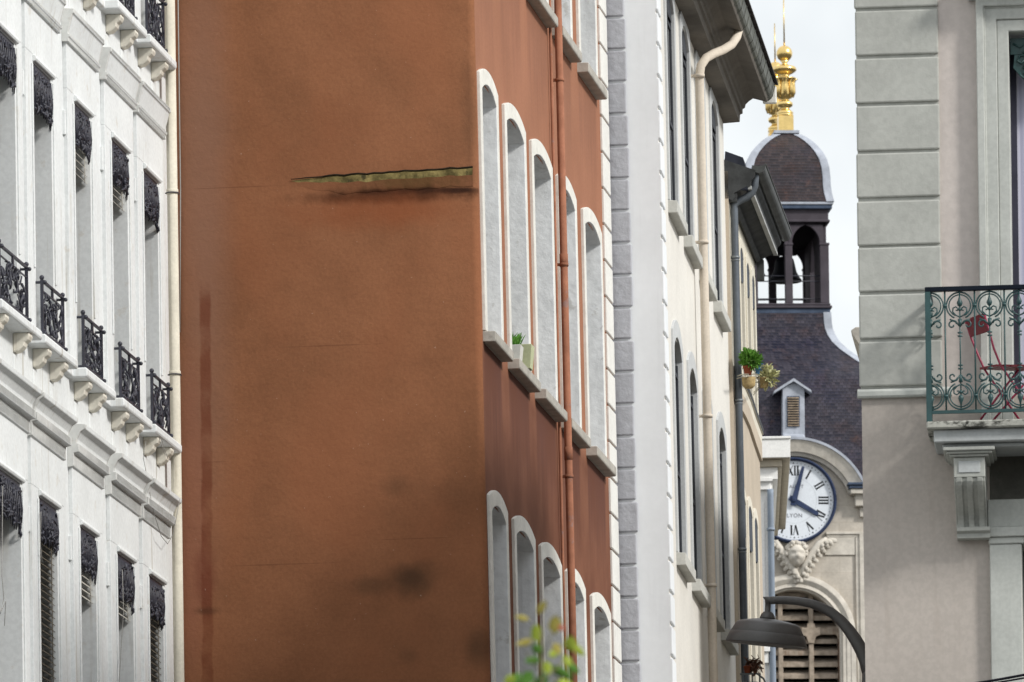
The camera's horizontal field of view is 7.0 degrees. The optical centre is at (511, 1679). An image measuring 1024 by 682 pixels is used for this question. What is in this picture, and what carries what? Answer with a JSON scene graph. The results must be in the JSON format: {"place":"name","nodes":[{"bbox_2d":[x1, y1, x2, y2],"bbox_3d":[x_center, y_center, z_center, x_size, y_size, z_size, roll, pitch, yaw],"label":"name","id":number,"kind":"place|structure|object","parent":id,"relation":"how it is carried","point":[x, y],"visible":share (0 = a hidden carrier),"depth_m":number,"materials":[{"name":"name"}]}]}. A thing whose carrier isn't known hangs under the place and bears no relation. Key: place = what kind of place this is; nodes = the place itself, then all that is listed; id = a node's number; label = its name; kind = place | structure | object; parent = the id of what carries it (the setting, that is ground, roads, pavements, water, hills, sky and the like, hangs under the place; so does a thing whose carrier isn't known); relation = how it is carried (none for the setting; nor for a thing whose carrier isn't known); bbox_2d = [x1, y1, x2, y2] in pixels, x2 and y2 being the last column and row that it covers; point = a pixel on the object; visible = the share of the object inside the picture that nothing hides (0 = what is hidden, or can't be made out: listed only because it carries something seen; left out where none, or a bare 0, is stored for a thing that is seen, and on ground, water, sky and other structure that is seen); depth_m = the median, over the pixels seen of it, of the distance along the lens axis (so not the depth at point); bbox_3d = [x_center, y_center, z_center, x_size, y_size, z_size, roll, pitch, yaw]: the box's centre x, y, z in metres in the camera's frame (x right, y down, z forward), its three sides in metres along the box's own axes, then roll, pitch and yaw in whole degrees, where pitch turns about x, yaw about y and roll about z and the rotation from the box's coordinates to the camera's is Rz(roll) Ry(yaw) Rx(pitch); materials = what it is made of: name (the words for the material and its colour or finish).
{"place":"outdoors","nodes":[
{"label":"outdoors","id":0,"kind":"place"},
{"bbox_2d":[760,436,790,681],"bbox_3d":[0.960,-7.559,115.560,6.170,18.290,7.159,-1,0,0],"label":"white corniced house","id":1,"kind":"structure","parent":0,"point":[774,470],"depth_m":112.19,"materials":[{"name":"paint"}]},
{"bbox_2d":[723,0,859,355],"label":"sky","id":2,"kind":"structure","parent":0,"point":[820,34],"materials":[{"name":"white"}]},
{"bbox_2d":[745,0,864,681],"bbox_3d":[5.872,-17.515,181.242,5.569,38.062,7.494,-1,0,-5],"label":"church","id":3,"kind":"structure","parent":0,"point":[810,403],"depth_m":178.23,"materials":[{"name":"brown stone"}]},
{"bbox_2d":[764,241,801,283],"bbox_3d":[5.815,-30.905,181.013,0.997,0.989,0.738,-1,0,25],"label":"church bell","id":4,"kind":"object","parent":3,"relation":"hanging from","point":[779,267],"visible":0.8,"depth_m":180.83,"materials":[{"name":"brown metal"}]},
{"bbox_2d":[775,592,839,681],"bbox_3d":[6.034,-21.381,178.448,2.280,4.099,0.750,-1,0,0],"label":"louvre window","id":5,"kind":"structure","parent":3,"relation":"in","point":[818,662],"depth_m":178.32,"materials":[{"name":"beige wood"}]},
{"bbox_2d":[851,327,859,357],"bbox_3d":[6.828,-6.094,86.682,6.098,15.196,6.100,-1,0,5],"label":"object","id":6,"kind":"structure","parent":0,"point":[855,334],"depth_m":83.91,"materials":[{"name":"stone"}]},
{"label":"ground","id":7,"kind":"structure","parent":0,"visible":0},
{"bbox_2d":[0,0,183,681],"bbox_3d":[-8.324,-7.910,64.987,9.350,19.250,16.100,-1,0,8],"label":"white townhouse","id":8,"kind":"structure","parent":7,"relation":"on","point":[91,567],"depth_m":68.27,"materials":[{"name":"paint"}]},
{"bbox_2d":[0,0,41,369],"bbox_3d":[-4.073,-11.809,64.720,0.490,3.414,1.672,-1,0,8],"label":"window","id":9,"kind":"structure","parent":8,"relation":"in","point":[14,295],"depth_m":65.18,"materials":[{"name":"white stone"}]},
{"bbox_2d":[0,358,41,681],"bbox_3d":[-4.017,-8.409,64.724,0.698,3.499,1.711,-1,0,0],"label":"window","id":10,"kind":"structure","parent":8,"relation":"in","point":[18,395],"depth_m":65.18,"materials":[{"name":"white stone"}]},
{"bbox_2d":[21,0,77,397],"bbox_3d":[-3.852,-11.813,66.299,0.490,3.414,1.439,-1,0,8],"label":"window","id":11,"kind":"structure","parent":8,"relation":"in","point":[40,19],"depth_m":66.47,"materials":[{"name":"white glass"}]},
{"bbox_2d":[27,392,77,681],"bbox_3d":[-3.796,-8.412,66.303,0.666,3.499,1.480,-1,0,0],"label":"window","id":12,"kind":"structure","parent":8,"relation":"in","point":[48,439],"depth_m":66.34,"materials":[{"name":"white stone"}]},
{"bbox_2d":[68,0,98,20],"bbox_3d":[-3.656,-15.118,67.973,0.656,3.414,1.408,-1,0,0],"label":"window","id":13,"kind":"structure","parent":8,"relation":"in","point":[88,5],"depth_m":68.21,"materials":[{"name":"white glass"}]},
{"bbox_2d":[61,8,115,428],"bbox_3d":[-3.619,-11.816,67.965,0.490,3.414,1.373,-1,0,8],"label":"window","id":14,"kind":"structure","parent":8,"relation":"in","point":[82,46],"depth_m":67.96,"materials":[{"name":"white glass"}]},
{"bbox_2d":[67,424,115,681],"bbox_3d":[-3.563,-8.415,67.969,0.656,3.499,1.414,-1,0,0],"label":"window","id":15,"kind":"structure","parent":8,"relation":"in","point":[88,455],"depth_m":67.93,"materials":[{"name":"white glass"}]},
{"bbox_2d":[103,0,146,59],"bbox_3d":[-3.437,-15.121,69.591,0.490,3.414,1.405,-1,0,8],"label":"window","id":16,"kind":"structure","parent":8,"relation":"in","point":[120,13],"depth_m":69.61,"materials":[{"name":"white glass"}]},
{"bbox_2d":[99,47,152,457],"bbox_3d":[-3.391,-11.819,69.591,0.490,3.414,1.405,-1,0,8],"label":"window","id":17,"kind":"structure","parent":8,"relation":"in","point":[119,83],"depth_m":69.61,"materials":[{"name":"white glass"}]},
{"bbox_2d":[105,453,152,681],"bbox_3d":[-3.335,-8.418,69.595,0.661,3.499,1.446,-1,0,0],"label":"window","id":18,"kind":"structure","parent":8,"relation":"in","point":[126,483],"depth_m":69.51,"materials":[{"name":"white glass"}]},
{"bbox_2d":[135,0,176,90],"bbox_3d":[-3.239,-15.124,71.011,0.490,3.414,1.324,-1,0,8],"label":"window","id":19,"kind":"structure","parent":8,"relation":"in","point":[150,14],"depth_m":71.00,"materials":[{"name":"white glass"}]},
{"bbox_2d":[133,80,181,481],"bbox_3d":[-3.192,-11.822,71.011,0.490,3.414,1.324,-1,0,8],"label":"window","id":20,"kind":"structure","parent":8,"relation":"in","point":[151,114],"depth_m":71.07,"materials":[{"name":"white glass"}]},
{"bbox_2d":[139,478,181,681],"bbox_3d":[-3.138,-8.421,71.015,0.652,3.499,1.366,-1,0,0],"label":"window","id":21,"kind":"structure","parent":8,"relation":"in","point":[153,550],"depth_m":70.93,"materials":[{"name":"white stone"}]},
{"bbox_2d":[175,0,621,681],"bbox_3d":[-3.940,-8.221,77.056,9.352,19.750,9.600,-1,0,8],"label":"rust red house","id":22,"kind":"structure","parent":7,"relation":"on","point":[397,456],"depth_m":72.25,"materials":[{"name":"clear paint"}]},
{"bbox_2d":[477,69,513,361],"bbox_3d":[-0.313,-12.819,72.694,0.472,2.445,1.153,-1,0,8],"label":"window","id":23,"kind":"structure","parent":22,"relation":"in","point":[487,102],"depth_m":73.11,"materials":[{"name":"white stone"}]},
{"bbox_2d":[487,490,511,681],"bbox_3d":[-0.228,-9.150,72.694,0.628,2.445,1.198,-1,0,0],"label":"window","id":24,"kind":"structure","parent":22,"relation":"in","point":[497,522],"depth_m":73.11,"materials":[{"name":"grey stone"}]},
{"bbox_2d":[512,332,525,360],"bbox_3d":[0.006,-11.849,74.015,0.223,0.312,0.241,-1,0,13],"label":"flower pot","id":25,"kind":"object","parent":22,"relation":"on","point":[517,348],"visible":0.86,"depth_m":73.93,"materials":[{"name":"white ceramic"}]},
{"bbox_2d":[502,103,540,392],"bbox_3d":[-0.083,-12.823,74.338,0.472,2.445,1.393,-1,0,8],"label":"window","id":26,"kind":"structure","parent":22,"relation":"in","point":[513,139],"depth_m":74.88,"materials":[{"name":"white stone"}]},
{"bbox_2d":[511,516,538,681],"bbox_3d":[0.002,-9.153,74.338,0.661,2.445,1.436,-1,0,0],"label":"window","id":27,"kind":"structure","parent":22,"relation":"in","point":[523,548],"depth_m":74.88,"materials":[{"name":"grey stone"}]},
{"bbox_2d":[521,344,534,370],"bbox_3d":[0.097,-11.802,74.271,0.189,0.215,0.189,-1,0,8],"label":"flower pot","id":28,"kind":"object","parent":22,"relation":"on","point":[528,356],"visible":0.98,"depth_m":74.18,"materials":[{"name":"yellow ceramic"}]},
{"bbox_2d":[528,0,557,27],"bbox_3d":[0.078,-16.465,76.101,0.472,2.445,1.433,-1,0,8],"label":"window","id":29,"kind":"structure","parent":22,"relation":"in","point":[542,8],"depth_m":76.19,"materials":[{"name":"grey stone"}]},
{"bbox_2d":[529,139,567,421],"bbox_3d":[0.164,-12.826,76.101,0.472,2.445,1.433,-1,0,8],"label":"window","id":30,"kind":"structure","parent":22,"relation":"in","point":[541,175],"depth_m":76.66,"materials":[{"name":"white stone"}]},
{"bbox_2d":[538,542,564,681],"bbox_3d":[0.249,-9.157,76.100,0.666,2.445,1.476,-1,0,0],"label":"window","id":31,"kind":"structure","parent":22,"relation":"in","point":[550,576],"depth_m":76.66,"materials":[{"name":"grey stone"}]},
{"bbox_2d":[551,0,581,62],"bbox_3d":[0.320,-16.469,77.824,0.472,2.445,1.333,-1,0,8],"label":"window","id":32,"kind":"structure","parent":22,"relation":"in","point":[572,52],"depth_m":78.26,"materials":[{"name":"grey stone"}]},
{"bbox_2d":[555,174,590,448],"bbox_3d":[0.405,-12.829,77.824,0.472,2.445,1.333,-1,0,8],"label":"window","id":33,"kind":"structure","parent":22,"relation":"in","point":[580,438],"depth_m":78.34,"materials":[{"name":"white stone"}]},
{"bbox_2d":[565,569,587,681],"bbox_3d":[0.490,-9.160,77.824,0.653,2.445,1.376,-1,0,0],"label":"window","id":34,"kind":"structure","parent":22,"relation":"in","point":[580,592],"depth_m":78.34,"materials":[{"name":"white stone"}]},
{"bbox_2d":[576,0,607,99],"bbox_3d":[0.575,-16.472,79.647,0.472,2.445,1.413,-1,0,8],"label":"window","id":35,"kind":"structure","parent":22,"relation":"in","point":[586,10],"depth_m":80.20,"materials":[{"name":"grey stone"}]},
{"bbox_2d":[580,207,615,476],"bbox_3d":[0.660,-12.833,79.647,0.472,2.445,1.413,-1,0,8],"label":"window","id":36,"kind":"structure","parent":22,"relation":"in","point":[591,240],"depth_m":80.20,"materials":[{"name":"white stone"}]},
{"bbox_2d":[590,592,612,681],"bbox_3d":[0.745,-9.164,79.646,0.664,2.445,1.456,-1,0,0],"label":"window","id":37,"kind":"structure","parent":22,"relation":"in","point":[600,623],"depth_m":80.20,"materials":[{"name":"white stone"}]},
{"bbox_2d":[504,600,584,681],"bbox_3d":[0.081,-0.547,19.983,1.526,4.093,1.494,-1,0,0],"label":"young tree","id":38,"kind":"object","parent":7,"relation":"on","point":[555,625],"visible":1,"depth_m":20.03,"materials":[{"name":"green plant"}]},
{"bbox_2d":[605,0,777,681],"bbox_3d":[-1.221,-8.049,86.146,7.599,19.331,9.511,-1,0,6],"label":"grey quoined house","id":39,"kind":"structure","parent":7,"relation":"on","point":[687,79],"depth_m":82.56,"materials":[{"name":"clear paint"}]},
{"bbox_2d":[663,0,687,235],"bbox_3d":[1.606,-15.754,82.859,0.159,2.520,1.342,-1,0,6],"label":"window","id":40,"kind":"structure","parent":39,"relation":"in","point":[675,213],"depth_m":83.15,"materials":[{"name":"grey stone"}]},
{"bbox_2d":[671,320,695,582],"bbox_3d":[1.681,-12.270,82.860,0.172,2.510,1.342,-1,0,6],"label":"window","id":41,"kind":"structure","parent":39,"relation":"in","point":[683,563],"depth_m":83.25,"materials":[{"name":"grey stone"}]},
{"bbox_2d":[678,11,702,268],"bbox_3d":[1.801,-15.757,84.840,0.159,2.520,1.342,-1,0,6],"label":"window","id":42,"kind":"structure","parent":39,"relation":"in","point":[690,246],"depth_m":85.12,"materials":[{"name":"grey stone"}]},
{"bbox_2d":[686,351,710,607],"bbox_3d":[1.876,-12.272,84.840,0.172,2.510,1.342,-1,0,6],"label":"window","id":43,"kind":"structure","parent":39,"relation":"in","point":[699,590],"depth_m":85.24,"materials":[{"name":"grey stone"}]},
{"bbox_2d":[694,50,717,301],"bbox_3d":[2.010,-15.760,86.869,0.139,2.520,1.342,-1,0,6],"label":"window","id":44,"kind":"structure","parent":39,"relation":"in","point":[712,289],"depth_m":87.03,"materials":[{"name":"grey glass"}]},
{"bbox_2d":[702,397,724,631],"bbox_3d":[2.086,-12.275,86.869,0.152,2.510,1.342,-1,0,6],"label":"window","id":45,"kind":"structure","parent":39,"relation":"in","point":[720,621],"depth_m":87.29,"materials":[{"name":"grey glass"}]},
{"bbox_2d":[708,87,730,331],"bbox_3d":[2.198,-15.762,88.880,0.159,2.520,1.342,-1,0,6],"label":"window","id":46,"kind":"structure","parent":39,"relation":"in","point":[719,310],"depth_m":89.16,"materials":[{"name":"grey glass"}]},
{"bbox_2d":[716,411,738,655],"bbox_3d":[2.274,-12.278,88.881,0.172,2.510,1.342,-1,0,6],"label":"window","id":47,"kind":"structure","parent":39,"relation":"in","point":[732,648],"depth_m":89.29,"materials":[{"name":"grey glass"}]},
{"bbox_2d":[740,654,765,681],"bbox_3d":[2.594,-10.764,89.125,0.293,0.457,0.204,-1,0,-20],"label":"potted plant","id":48,"kind":"object","parent":39,"relation":"on","point":[755,666],"visible":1,"depth_m":89.10,"materials":[{"name":"plant"}]},
{"bbox_2d":[724,151,791,681],"bbox_3d":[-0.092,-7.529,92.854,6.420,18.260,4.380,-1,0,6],"label":"narrow cream house","id":49,"kind":"structure","parent":7,"relation":"on","point":[758,229],"depth_m":91.75,"materials":[{"name":"beige paint"}]},
{"bbox_2d":[739,238,746,375],"bbox_3d":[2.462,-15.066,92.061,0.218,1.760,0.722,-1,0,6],"label":"window","id":50,"kind":"structure","parent":49,"relation":"in","point":[741,249],"depth_m":92.33,"materials":[{"name":"beige glass"}]},
{"bbox_2d":[744,487,750,681],"bbox_3d":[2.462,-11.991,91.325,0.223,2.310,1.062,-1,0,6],"label":"window","id":51,"kind":"structure","parent":49,"relation":"in","point":[744,487],"depth_m":91.74,"materials":[{"name":"beige glass"}]},
{"bbox_2d":[736,374,759,394],"bbox_3d":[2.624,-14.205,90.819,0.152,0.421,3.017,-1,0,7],"label":"plant shelf","id":52,"kind":"object","parent":49,"relation":"attached to","point":[748,382],"visible":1,"depth_m":90.36,"materials":[{"name":"ceramic"}]},
{"bbox_2d":[737,347,763,374],"bbox_3d":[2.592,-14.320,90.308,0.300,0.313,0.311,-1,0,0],"label":"potted plant","id":53,"kind":"object","parent":52,"relation":"on","point":[750,360],"visible":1,"depth_m":90.25,"materials":[{"name":"green plant"}]},
{"bbox_2d":[754,363,763,374],"bbox_3d":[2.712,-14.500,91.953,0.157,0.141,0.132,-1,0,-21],"label":"plastic pot","id":54,"kind":"object","parent":52,"relation":"on","point":[758,371],"visible":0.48,"depth_m":91.94,"materials":[{"name":"blue plastic"}]},
{"bbox_2d":[744,253,752,395],"bbox_3d":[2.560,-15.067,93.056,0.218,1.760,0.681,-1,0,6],"label":"window","id":55,"kind":"structure","parent":49,"relation":"in","point":[746,258],"depth_m":93.10,"materials":[{"name":"beige glass"}]},
{"bbox_2d":[747,496,756,681],"bbox_3d":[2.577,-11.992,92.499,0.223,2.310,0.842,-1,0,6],"label":"window","id":56,"kind":"structure","parent":49,"relation":"in","point":[750,526],"depth_m":92.78,"materials":[{"name":"beige glass"}]},
{"bbox_2d":[750,266,757,411],"bbox_3d":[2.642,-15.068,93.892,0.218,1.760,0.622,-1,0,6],"label":"window","id":57,"kind":"structure","parent":49,"relation":"in","point":[753,291],"depth_m":94.08,"materials":[{"name":"beige glass"}]},
{"bbox_2d":[753,508,761,681],"bbox_3d":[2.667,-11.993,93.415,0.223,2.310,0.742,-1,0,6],"label":"window","id":58,"kind":"structure","parent":49,"relation":"in","point":[755,516],"depth_m":93.69,"materials":[{"name":"beige glass"}]},
{"bbox_2d":[753,363,780,391],"bbox_3d":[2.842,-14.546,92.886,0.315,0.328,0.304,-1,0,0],"label":"potted plant","id":59,"kind":"object","parent":49,"relation":"hanging from","point":[765,380],"visible":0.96,"depth_m":92.84,"materials":[{"name":"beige plant"}]},
{"bbox_2d":[726,596,865,681],"bbox_3d":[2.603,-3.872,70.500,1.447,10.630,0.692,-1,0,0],"label":"street lamp","id":60,"kind":"object","parent":7,"relation":"on","point":[767,629],"visible":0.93,"depth_m":70.39,"materials":[{"name":"grey metal"}]},
{"bbox_2d":[854,0,1023,681],"bbox_3d":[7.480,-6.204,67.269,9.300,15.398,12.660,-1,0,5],"label":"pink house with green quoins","id":61,"kind":"structure","parent":7,"relation":"on","point":[939,93],"depth_m":61.94,"materials":[{"name":"grey paint"}]},
{"bbox_2d":[965,314,1023,419],"bbox_3d":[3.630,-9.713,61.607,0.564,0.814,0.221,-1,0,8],"label":"folding chair","id":62,"kind":"object","parent":61,"relation":"on","point":[985,329],"visible":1,"depth_m":61.64,"materials":[{"name":"red paint"}]},
{"bbox_2d":[968,0,1023,419],"bbox_3d":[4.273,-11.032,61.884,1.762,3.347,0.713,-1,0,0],"label":"window","id":63,"kind":"structure","parent":61,"relation":"in","point":[999,23],"depth_m":61.87,"materials":[{"name":"grey stone"}]},
{"bbox_2d":[979,674,1023,681],"bbox_3d":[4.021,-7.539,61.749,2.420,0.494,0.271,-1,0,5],"label":"overhead cable","id":64,"kind":"object","parent":61,"relation":"attached to","point":[1008,677],"visible":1,"depth_m":61.65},
{"bbox_2d":[987,499,1023,681],"bbox_3d":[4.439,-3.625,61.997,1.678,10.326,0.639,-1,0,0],"label":"doorway","id":65,"kind":"structure","parent":61,"relation":"in","point":[1005,516],"depth_m":61.85,"materials":[{"name":"grey stone"}]}
]}

